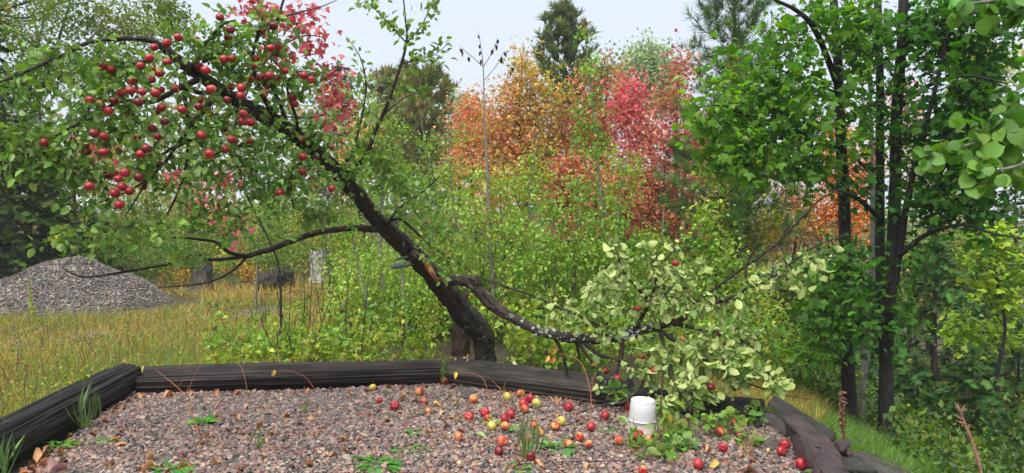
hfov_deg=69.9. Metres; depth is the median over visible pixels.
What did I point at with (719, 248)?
poplar sapling
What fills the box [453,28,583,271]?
autumn maple
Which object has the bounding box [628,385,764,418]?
landscape timber
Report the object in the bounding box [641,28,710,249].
autumn maple
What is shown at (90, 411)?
grass tuft
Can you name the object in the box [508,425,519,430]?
green leaf
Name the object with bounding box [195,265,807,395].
bramble undergrowth
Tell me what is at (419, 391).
apple
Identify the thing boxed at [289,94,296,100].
apple
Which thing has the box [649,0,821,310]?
pine tree
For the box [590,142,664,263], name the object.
autumn maple
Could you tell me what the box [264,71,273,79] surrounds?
apple
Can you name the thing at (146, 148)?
apple
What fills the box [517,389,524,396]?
apple
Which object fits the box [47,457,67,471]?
fallen leaf
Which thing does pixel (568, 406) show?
apple
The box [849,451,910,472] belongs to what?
stone slab
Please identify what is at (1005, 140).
aspen tree
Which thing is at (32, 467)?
fallen leaf
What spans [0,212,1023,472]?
ground
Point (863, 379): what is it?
maple tree
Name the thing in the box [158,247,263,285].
shrub
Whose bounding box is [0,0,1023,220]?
sky
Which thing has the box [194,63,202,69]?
apple
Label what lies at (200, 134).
apple
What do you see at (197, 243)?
meadow shrubs
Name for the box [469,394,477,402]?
apple
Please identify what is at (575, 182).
poplar sapling
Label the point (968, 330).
young maple
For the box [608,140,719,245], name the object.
autumn maple
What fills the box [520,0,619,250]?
pine tree
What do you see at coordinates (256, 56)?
apple
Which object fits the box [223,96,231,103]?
apple
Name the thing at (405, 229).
poplar sapling
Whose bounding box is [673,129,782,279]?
autumn maple
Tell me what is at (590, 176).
autumn maple
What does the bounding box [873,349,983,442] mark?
balsam fir
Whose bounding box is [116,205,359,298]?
bank grass
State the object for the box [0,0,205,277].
birch tree
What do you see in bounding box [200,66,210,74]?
apple
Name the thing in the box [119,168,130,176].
apple
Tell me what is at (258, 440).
grass tuft
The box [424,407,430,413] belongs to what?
apple
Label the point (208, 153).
apple
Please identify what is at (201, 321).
green grass
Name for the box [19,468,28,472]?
fallen leaf
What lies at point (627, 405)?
apple
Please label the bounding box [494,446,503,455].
apple
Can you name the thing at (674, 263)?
apple
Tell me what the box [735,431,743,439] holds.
apple
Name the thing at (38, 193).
hemlock tree
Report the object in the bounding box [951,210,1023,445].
young maple
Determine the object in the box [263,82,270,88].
apple
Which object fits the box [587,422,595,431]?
apple
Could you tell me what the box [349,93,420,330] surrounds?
poplar sapling
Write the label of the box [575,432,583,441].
apple
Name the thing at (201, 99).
apple
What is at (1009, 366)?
balsam fir
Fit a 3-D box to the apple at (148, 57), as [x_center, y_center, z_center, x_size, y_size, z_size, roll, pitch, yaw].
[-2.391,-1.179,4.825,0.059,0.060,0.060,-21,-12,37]
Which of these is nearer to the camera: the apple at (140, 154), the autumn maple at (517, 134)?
the apple at (140, 154)
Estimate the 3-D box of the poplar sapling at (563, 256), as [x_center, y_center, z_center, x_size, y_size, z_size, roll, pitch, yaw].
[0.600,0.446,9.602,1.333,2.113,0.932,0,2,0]
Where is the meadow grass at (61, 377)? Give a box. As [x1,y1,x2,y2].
[0,284,350,442]
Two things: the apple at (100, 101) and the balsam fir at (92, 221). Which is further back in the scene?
the balsam fir at (92, 221)
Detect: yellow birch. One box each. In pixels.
[684,141,818,283]
[886,144,1009,366]
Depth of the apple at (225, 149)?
5.10 m
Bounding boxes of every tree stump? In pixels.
[189,261,213,294]
[308,249,329,282]
[451,289,469,356]
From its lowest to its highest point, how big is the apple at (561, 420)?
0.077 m
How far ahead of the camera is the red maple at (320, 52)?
8.98 m
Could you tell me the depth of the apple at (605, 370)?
6.36 m
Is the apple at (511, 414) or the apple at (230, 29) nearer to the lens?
the apple at (230, 29)
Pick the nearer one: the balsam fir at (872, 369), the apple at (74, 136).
the apple at (74, 136)
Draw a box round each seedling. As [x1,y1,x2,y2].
[271,370,314,388]
[454,372,488,398]
[492,380,511,424]
[545,349,596,419]
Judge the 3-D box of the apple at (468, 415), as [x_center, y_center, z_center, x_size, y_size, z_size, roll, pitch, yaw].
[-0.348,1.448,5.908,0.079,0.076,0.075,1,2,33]
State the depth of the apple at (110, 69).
4.91 m
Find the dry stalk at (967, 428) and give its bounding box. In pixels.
[954,403,982,472]
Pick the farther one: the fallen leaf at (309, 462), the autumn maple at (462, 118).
the autumn maple at (462, 118)
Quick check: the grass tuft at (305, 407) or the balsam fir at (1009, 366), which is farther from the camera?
the balsam fir at (1009, 366)
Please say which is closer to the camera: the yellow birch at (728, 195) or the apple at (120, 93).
the apple at (120, 93)
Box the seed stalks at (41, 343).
[0,276,278,417]
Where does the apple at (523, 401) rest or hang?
on the gravel at (329, 437)
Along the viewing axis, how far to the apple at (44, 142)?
4.74 m
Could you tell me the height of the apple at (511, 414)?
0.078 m
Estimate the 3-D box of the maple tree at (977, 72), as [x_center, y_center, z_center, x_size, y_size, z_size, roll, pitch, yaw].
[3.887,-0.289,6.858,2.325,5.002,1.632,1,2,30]
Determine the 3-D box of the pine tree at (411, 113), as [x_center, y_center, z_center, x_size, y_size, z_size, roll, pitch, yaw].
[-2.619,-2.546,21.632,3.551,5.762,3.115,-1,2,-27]
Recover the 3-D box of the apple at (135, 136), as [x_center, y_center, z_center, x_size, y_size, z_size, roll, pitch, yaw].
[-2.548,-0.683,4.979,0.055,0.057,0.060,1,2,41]
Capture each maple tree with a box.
[52,140,128,229]
[320,109,397,245]
[655,0,909,427]
[786,0,1023,439]
[854,0,889,425]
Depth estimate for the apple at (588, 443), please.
5.17 m
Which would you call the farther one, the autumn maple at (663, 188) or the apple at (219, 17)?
the autumn maple at (663, 188)
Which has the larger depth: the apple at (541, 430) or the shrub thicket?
the shrub thicket
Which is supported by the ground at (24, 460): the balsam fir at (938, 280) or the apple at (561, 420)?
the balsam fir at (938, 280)
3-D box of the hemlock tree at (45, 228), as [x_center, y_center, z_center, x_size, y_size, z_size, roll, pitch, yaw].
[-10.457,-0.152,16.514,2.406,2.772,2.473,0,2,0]
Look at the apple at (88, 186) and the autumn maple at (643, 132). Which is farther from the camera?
the autumn maple at (643, 132)
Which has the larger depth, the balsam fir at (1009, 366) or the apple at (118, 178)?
the balsam fir at (1009, 366)
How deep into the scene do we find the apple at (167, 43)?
4.77 m
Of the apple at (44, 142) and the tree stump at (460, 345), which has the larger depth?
the tree stump at (460, 345)
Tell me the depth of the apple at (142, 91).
4.69 m
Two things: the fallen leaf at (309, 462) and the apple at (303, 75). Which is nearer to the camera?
the fallen leaf at (309, 462)
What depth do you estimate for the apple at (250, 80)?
5.16 m
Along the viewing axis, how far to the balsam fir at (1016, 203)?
15.88 m
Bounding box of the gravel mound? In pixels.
[0,255,172,324]
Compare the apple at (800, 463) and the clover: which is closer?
the apple at (800, 463)
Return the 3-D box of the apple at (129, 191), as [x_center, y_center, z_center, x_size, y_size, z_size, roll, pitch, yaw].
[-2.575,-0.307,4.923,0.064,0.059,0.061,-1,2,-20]
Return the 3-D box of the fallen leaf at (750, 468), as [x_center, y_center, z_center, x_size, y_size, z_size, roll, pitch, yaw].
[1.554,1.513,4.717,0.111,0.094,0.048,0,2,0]
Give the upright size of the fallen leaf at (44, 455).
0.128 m
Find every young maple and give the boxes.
[746,254,853,364]
[896,220,1023,368]
[926,303,1023,417]
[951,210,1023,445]
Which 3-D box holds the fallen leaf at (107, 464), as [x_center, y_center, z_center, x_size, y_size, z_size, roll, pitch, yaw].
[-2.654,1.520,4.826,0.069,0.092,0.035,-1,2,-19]
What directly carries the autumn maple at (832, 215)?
on the ground at (24, 460)
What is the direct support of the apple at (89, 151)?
hanging from the apple tree at (469, 319)
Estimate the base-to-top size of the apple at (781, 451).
0.064 m
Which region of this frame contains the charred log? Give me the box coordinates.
[237,266,294,290]
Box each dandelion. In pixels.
[41,439,83,450]
[87,435,120,444]
[150,460,194,472]
[186,414,217,424]
[342,454,403,472]
[389,444,430,454]
[404,428,421,435]
[505,461,531,472]
[597,426,618,432]
[670,440,701,450]
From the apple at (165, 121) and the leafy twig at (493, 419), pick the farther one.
the leafy twig at (493, 419)
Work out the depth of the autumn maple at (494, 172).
13.45 m
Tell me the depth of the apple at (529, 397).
6.44 m
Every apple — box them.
[38,138,48,147]
[70,134,78,142]
[81,148,91,155]
[83,181,94,190]
[85,96,94,102]
[88,128,98,137]
[96,100,105,107]
[97,63,106,70]
[98,146,108,156]
[99,132,108,140]
[102,171,112,178]
[103,107,113,114]
[106,66,115,73]
[109,97,118,104]
[109,187,120,197]
[110,170,118,176]
[113,175,123,182]
[114,201,124,208]
[115,89,125,96]
[117,182,127,190]
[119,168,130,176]
[124,187,133,194]
[125,85,135,94]
[127,77,137,84]
[132,133,141,139]
[133,98,143,106]
[133,173,143,181]
[135,150,145,157]
[136,62,145,69]
[137,88,146,95]
[141,143,151,152]
[144,53,154,61]
[146,74,155,83]
[147,124,156,131]
[150,43,158,50]
[150,89,160,97]
[154,69,164,76]
[154,133,162,139]
[155,86,164,92]
[156,102,166,111]
[160,118,168,124]
[162,39,171,47]
[162,57,172,65]
[170,84,179,92]
[173,33,182,40]
[177,104,186,112]
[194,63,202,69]
[194,103,203,110]
[196,130,206,138]
[197,96,203,102]
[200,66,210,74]
[204,149,214,157]
[206,85,216,93]
[215,14,223,20]
[219,55,228,62]
[222,146,228,152]
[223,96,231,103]
[225,25,234,33]
[226,82,234,90]
[227,135,235,142]
[228,54,236,61]
[236,92,245,99]
[237,83,246,91]
[238,118,247,124]
[239,109,247,117]
[245,75,253,82]
[246,118,254,126]
[246,139,253,144]
[250,63,256,69]
[251,54,259,61]
[256,73,264,81]
[259,89,268,97]
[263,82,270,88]
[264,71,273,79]
[266,44,274,51]
[269,22,277,30]
[274,42,281,50]
[274,75,280,81]
[275,188,283,195]
[281,67,288,73]
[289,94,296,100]
[291,101,298,107]
[298,152,307,160]
[298,168,306,174]
[299,72,307,79]
[307,76,314,83]
[327,185,334,191]
[369,384,375,390]
[390,400,399,409]
[415,387,423,395]
[421,397,426,403]
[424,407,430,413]
[441,377,448,383]
[454,432,462,440]
[464,411,473,419]
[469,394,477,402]
[480,407,489,416]
[484,414,491,420]
[487,421,495,430]
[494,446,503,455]
[497,435,507,446]
[501,413,508,421]
[501,422,509,430]
[503,392,510,400]
[506,410,514,418]
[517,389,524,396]
[519,398,527,406]
[520,404,528,412]
[525,394,533,402]
[526,451,535,460]
[529,421,537,429]
[532,398,540,407]
[535,427,543,436]
[550,421,559,430]
[556,416,565,425]
[564,402,572,411]
[564,439,572,447]
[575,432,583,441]
[584,439,592,447]
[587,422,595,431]
[600,411,609,419]
[602,367,608,373]
[615,435,623,444]
[624,402,629,410]
[633,430,643,440]
[635,306,641,310]
[638,465,647,472]
[645,435,651,441]
[671,260,678,266]
[692,458,703,469]
[707,383,714,390]
[715,427,724,436]
[718,442,727,451]
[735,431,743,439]
[776,446,786,455]
[780,440,789,448]
[795,458,806,468]
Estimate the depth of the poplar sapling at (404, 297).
9.02 m
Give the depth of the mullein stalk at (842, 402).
5.38 m
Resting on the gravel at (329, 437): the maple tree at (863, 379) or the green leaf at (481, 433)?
the green leaf at (481, 433)
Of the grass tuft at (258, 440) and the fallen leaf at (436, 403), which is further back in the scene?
the fallen leaf at (436, 403)
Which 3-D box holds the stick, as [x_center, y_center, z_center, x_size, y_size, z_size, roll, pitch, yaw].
[0.393,1.509,4.902,1.162,0.007,0.025,0,2,-5]
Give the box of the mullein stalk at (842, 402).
[837,391,853,456]
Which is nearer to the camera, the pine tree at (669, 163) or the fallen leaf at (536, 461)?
the fallen leaf at (536, 461)
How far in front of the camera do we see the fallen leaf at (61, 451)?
5.07 m
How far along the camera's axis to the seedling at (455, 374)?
6.73 m
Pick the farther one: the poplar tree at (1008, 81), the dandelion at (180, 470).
the poplar tree at (1008, 81)
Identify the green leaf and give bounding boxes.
[476,431,485,438]
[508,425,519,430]
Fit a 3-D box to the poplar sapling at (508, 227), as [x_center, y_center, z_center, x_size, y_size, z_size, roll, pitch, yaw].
[-0.274,-0.663,10.038,1.712,4.282,1.220,-1,2,-21]
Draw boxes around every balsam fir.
[57,198,126,270]
[780,336,841,390]
[794,326,869,401]
[834,287,927,422]
[835,245,964,372]
[870,232,1005,417]
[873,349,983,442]
[913,343,1023,464]
[921,262,1023,404]
[937,185,1023,374]
[952,317,1023,421]
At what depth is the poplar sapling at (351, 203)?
14.99 m
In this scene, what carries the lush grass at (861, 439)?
on the ground at (24, 460)
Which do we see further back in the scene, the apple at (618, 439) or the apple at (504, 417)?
the apple at (504, 417)
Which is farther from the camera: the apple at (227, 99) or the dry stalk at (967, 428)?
the apple at (227, 99)
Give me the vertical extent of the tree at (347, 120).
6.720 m
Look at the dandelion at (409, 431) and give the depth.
5.55 m
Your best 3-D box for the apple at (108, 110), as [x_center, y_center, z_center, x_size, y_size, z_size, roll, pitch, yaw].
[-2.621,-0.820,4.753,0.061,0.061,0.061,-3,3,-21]
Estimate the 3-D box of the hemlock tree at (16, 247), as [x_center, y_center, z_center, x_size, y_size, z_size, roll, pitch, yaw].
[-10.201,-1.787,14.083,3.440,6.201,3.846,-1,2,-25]
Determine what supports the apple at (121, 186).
hanging from the apple tree at (469, 319)
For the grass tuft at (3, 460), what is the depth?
4.54 m
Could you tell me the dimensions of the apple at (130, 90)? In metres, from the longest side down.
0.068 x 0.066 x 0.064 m
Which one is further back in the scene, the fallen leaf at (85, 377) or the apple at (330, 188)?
the fallen leaf at (85, 377)
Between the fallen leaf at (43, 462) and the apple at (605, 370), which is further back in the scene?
the apple at (605, 370)
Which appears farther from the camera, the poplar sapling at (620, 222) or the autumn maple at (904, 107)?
the autumn maple at (904, 107)
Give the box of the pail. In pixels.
[628,396,656,434]
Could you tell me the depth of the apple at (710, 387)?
5.79 m
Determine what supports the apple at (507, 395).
on the gravel at (329, 437)
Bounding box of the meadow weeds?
[0,298,285,415]
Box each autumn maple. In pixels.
[425,78,510,258]
[426,135,558,276]
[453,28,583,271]
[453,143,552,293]
[538,36,644,276]
[544,138,676,275]
[589,65,686,267]
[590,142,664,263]
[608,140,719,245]
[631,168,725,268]
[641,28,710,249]
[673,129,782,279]
[744,137,910,350]
[791,106,889,360]
[885,69,927,355]
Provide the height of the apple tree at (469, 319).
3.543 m
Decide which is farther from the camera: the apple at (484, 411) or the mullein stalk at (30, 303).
the mullein stalk at (30, 303)
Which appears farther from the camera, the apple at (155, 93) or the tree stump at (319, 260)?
the tree stump at (319, 260)
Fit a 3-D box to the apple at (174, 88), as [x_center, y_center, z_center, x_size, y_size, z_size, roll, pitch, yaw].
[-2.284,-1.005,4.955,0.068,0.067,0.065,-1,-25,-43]
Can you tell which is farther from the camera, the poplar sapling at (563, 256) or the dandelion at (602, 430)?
the poplar sapling at (563, 256)
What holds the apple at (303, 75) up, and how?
hanging from the apple tree at (469, 319)
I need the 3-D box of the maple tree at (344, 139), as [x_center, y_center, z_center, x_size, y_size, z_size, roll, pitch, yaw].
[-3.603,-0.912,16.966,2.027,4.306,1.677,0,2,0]
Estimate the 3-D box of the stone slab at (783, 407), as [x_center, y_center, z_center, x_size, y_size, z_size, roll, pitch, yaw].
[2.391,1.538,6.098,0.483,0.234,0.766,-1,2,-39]
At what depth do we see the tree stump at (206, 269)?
15.86 m
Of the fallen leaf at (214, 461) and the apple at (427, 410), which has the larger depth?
the apple at (427, 410)
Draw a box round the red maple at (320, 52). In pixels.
[77,0,358,333]
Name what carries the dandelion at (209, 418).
on the gravel at (329, 437)
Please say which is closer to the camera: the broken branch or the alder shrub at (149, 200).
the broken branch
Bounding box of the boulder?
[782,414,849,472]
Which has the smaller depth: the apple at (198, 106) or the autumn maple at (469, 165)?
the apple at (198, 106)
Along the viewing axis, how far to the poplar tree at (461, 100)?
33.67 m
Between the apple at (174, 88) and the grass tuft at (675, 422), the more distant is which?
the grass tuft at (675, 422)
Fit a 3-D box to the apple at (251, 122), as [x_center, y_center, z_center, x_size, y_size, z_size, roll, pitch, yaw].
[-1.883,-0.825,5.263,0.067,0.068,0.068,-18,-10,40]
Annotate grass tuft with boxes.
[0,430,25,472]
[55,378,100,428]
[250,428,270,447]
[298,398,309,411]
[512,411,543,460]
[659,404,681,430]
[740,437,754,454]
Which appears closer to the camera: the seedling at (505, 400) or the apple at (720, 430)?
the apple at (720, 430)
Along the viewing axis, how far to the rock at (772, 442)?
5.21 m
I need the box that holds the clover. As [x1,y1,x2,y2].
[537,437,578,456]
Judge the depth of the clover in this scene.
5.19 m
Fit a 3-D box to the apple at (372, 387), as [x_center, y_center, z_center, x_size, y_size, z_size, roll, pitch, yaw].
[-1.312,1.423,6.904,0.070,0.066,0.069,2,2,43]
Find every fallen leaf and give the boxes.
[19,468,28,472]
[27,464,35,472]
[33,447,44,462]
[38,457,47,466]
[39,445,51,461]
[42,450,50,457]
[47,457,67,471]
[55,448,65,455]
[82,375,89,381]
[103,461,111,466]
[141,460,155,471]
[145,451,156,459]
[163,390,170,397]
[203,432,211,437]
[212,458,219,464]
[306,459,313,466]
[433,400,440,407]
[534,459,540,464]
[709,459,720,468]
[745,464,756,472]
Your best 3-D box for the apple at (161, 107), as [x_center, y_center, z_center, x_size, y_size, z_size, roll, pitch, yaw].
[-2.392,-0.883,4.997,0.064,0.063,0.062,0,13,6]
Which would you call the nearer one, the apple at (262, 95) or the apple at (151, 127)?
the apple at (151, 127)
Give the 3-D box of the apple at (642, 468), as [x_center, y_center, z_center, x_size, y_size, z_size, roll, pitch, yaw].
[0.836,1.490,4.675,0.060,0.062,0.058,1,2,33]
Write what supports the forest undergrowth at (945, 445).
on the ground at (24, 460)
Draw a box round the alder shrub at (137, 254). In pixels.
[68,204,198,275]
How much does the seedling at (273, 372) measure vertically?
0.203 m
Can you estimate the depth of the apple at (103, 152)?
4.70 m
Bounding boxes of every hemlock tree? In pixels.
[0,20,84,275]
[0,116,113,278]
[0,177,99,276]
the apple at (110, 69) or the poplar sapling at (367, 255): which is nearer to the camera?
the apple at (110, 69)
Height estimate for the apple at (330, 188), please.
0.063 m
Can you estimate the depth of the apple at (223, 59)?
5.00 m
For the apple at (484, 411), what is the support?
on the gravel at (329, 437)
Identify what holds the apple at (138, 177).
hanging from the apple tree at (469, 319)
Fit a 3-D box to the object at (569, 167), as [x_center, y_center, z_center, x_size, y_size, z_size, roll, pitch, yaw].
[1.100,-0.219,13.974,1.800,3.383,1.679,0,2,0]
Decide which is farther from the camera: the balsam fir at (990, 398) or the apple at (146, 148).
the balsam fir at (990, 398)
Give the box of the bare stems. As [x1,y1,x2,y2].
[254,243,604,368]
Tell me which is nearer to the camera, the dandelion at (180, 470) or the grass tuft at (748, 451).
the dandelion at (180, 470)
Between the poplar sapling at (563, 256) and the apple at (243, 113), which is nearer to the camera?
the apple at (243, 113)
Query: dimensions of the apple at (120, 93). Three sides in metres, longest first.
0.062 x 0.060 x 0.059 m
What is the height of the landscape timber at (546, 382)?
0.266 m
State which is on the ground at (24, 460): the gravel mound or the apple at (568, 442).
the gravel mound
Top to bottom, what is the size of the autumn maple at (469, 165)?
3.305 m
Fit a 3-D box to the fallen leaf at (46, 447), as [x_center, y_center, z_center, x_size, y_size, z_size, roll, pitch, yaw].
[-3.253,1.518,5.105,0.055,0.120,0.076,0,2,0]
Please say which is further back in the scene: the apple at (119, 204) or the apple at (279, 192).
the apple at (279, 192)
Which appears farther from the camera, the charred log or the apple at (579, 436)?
the charred log
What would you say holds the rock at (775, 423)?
on the ground at (24, 460)
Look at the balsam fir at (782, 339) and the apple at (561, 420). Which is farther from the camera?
the balsam fir at (782, 339)
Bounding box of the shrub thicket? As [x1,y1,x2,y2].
[293,222,810,367]
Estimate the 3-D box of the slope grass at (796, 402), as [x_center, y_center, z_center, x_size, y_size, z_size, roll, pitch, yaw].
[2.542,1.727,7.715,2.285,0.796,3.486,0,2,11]
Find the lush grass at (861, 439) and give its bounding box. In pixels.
[803,398,976,472]
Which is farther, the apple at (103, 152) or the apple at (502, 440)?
the apple at (502, 440)
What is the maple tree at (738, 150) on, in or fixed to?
on the ground at (24, 460)
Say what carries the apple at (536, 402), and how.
on the gravel at (329, 437)
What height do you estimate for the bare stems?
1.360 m
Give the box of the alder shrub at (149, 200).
[77,167,216,231]
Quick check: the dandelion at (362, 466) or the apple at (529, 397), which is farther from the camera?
the apple at (529, 397)
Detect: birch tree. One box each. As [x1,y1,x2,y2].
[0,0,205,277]
[5,0,88,260]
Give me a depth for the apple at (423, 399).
6.42 m
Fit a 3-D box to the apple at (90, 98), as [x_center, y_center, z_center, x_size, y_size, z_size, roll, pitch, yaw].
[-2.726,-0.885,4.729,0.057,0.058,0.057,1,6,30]
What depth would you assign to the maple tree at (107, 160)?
20.90 m
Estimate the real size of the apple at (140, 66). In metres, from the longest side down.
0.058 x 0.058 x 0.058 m
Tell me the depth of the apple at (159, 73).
4.94 m
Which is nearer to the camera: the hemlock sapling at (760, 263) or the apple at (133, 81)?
the apple at (133, 81)
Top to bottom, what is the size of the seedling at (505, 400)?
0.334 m
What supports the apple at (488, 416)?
on the gravel at (329, 437)
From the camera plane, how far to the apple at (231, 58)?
5.01 m
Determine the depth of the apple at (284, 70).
5.43 m
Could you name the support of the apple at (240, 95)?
hanging from the apple tree at (469, 319)
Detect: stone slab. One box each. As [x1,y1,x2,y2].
[765,395,835,441]
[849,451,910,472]
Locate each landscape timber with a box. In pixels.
[0,363,141,468]
[134,360,445,393]
[441,357,633,406]
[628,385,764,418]
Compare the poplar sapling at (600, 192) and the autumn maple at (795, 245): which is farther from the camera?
the autumn maple at (795, 245)
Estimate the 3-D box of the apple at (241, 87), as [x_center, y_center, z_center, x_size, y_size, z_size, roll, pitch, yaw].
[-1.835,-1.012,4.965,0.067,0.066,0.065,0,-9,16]
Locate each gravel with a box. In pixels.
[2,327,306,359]
[28,383,806,472]
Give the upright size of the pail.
0.284 m
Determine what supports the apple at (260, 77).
hanging from the apple tree at (469, 319)
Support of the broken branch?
attached to the apple tree at (469, 319)
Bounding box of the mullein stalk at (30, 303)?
[27,279,34,316]
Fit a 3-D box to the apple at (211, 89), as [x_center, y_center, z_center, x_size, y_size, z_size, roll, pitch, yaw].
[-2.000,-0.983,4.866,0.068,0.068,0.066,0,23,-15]
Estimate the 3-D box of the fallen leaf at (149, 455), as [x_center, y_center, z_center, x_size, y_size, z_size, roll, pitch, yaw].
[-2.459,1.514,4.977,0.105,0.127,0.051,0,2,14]
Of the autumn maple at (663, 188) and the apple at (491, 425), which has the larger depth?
the autumn maple at (663, 188)
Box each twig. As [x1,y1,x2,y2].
[156,366,229,447]
[479,414,500,424]
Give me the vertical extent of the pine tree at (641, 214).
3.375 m
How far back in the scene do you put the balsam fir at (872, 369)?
10.78 m
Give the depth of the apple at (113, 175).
4.92 m
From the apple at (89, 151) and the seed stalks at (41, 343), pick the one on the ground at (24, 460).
the seed stalks at (41, 343)
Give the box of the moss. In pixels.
[440,358,446,383]
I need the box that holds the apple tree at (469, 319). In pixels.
[0,0,496,361]
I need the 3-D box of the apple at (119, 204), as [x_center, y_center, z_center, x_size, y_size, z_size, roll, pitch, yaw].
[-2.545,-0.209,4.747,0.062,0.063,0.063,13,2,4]
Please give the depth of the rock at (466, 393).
6.67 m
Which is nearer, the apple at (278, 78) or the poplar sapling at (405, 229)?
the apple at (278, 78)
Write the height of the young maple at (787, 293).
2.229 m
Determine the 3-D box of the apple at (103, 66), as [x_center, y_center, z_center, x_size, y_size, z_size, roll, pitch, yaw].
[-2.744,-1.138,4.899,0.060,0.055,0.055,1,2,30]
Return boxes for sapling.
[6,160,71,258]
[212,189,321,306]
[279,162,385,292]
[328,209,392,339]
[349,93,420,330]
[368,160,459,281]
[370,243,430,350]
[405,114,472,302]
[413,103,491,327]
[432,30,550,331]
[485,133,570,304]
[507,190,608,326]
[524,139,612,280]
[548,16,626,326]
[554,164,614,307]
[575,143,657,329]
[621,209,706,314]
[670,183,779,298]
[679,189,784,334]
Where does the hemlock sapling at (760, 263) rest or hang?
on the ground at (24, 460)
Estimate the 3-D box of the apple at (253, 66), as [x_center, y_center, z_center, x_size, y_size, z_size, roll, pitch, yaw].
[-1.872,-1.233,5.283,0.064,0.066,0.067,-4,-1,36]
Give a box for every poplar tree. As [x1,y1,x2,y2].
[444,78,496,213]
[602,27,692,211]
[932,29,1023,323]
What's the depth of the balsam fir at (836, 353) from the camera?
11.46 m
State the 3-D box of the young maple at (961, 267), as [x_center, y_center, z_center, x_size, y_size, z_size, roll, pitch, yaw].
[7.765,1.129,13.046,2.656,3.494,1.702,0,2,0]
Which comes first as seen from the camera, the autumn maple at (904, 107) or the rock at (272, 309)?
the rock at (272, 309)
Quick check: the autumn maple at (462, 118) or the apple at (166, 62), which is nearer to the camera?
the apple at (166, 62)
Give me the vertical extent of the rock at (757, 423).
0.065 m
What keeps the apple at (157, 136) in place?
hanging from the apple tree at (469, 319)
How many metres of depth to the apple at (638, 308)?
6.20 m
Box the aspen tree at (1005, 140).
[911,0,1023,198]
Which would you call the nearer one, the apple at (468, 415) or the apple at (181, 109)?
the apple at (181, 109)
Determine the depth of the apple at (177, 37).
4.76 m
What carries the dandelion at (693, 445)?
on the gravel at (329, 437)
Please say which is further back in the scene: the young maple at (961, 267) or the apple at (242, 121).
the young maple at (961, 267)
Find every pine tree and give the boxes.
[349,62,433,224]
[372,55,472,244]
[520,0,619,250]
[605,171,684,255]
[626,130,720,275]
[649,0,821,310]
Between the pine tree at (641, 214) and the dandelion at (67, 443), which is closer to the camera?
the dandelion at (67, 443)
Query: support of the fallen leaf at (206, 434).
on the gravel at (329, 437)
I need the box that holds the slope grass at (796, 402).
[651,354,837,424]
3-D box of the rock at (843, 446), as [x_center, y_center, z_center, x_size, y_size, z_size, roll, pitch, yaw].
[2.320,1.485,5.175,0.184,0.100,0.108,-1,2,-42]
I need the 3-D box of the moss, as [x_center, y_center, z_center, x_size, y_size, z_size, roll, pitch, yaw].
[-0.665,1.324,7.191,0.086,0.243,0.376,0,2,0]
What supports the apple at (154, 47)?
hanging from the apple tree at (469, 319)
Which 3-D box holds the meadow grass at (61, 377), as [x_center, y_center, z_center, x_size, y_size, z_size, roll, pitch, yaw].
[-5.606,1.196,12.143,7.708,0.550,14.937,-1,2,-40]
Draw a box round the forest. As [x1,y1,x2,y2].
[1,61,1023,324]
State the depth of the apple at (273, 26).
5.26 m
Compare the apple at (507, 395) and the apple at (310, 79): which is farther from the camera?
the apple at (507, 395)
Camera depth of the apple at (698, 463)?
4.75 m
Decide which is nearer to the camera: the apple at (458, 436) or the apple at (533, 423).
the apple at (458, 436)
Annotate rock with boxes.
[234,305,286,316]
[460,388,472,397]
[752,419,762,427]
[763,434,779,450]
[764,413,787,434]
[835,440,851,452]
[841,455,877,472]
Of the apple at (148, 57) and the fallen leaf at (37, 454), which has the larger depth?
the fallen leaf at (37, 454)
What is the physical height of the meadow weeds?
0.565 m
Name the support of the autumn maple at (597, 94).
on the ground at (24, 460)
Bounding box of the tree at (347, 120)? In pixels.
[307,59,369,213]
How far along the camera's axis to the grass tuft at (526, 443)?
4.94 m
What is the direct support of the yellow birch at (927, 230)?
on the ground at (24, 460)
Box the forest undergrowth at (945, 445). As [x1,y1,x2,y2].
[752,324,1023,472]
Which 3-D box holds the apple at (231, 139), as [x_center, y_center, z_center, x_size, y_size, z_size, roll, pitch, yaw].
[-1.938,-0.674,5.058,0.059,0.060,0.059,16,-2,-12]
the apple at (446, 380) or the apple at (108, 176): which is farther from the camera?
the apple at (446, 380)
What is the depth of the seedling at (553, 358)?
6.04 m
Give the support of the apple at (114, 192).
hanging from the apple tree at (469, 319)
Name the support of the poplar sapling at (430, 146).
on the ground at (24, 460)
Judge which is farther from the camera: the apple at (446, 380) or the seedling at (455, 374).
the apple at (446, 380)
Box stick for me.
[484,460,647,464]
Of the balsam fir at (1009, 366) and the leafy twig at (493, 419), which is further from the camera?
the balsam fir at (1009, 366)
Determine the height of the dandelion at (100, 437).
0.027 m
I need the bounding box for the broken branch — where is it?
[434,180,866,460]
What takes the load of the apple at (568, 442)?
on the gravel at (329, 437)
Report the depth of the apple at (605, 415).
5.89 m
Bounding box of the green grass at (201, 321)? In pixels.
[143,292,313,365]
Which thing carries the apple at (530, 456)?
on the gravel at (329, 437)
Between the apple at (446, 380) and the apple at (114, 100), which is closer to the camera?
the apple at (114, 100)
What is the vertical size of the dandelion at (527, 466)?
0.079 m
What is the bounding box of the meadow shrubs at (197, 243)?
[51,180,383,280]
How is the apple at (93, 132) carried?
hanging from the apple tree at (469, 319)

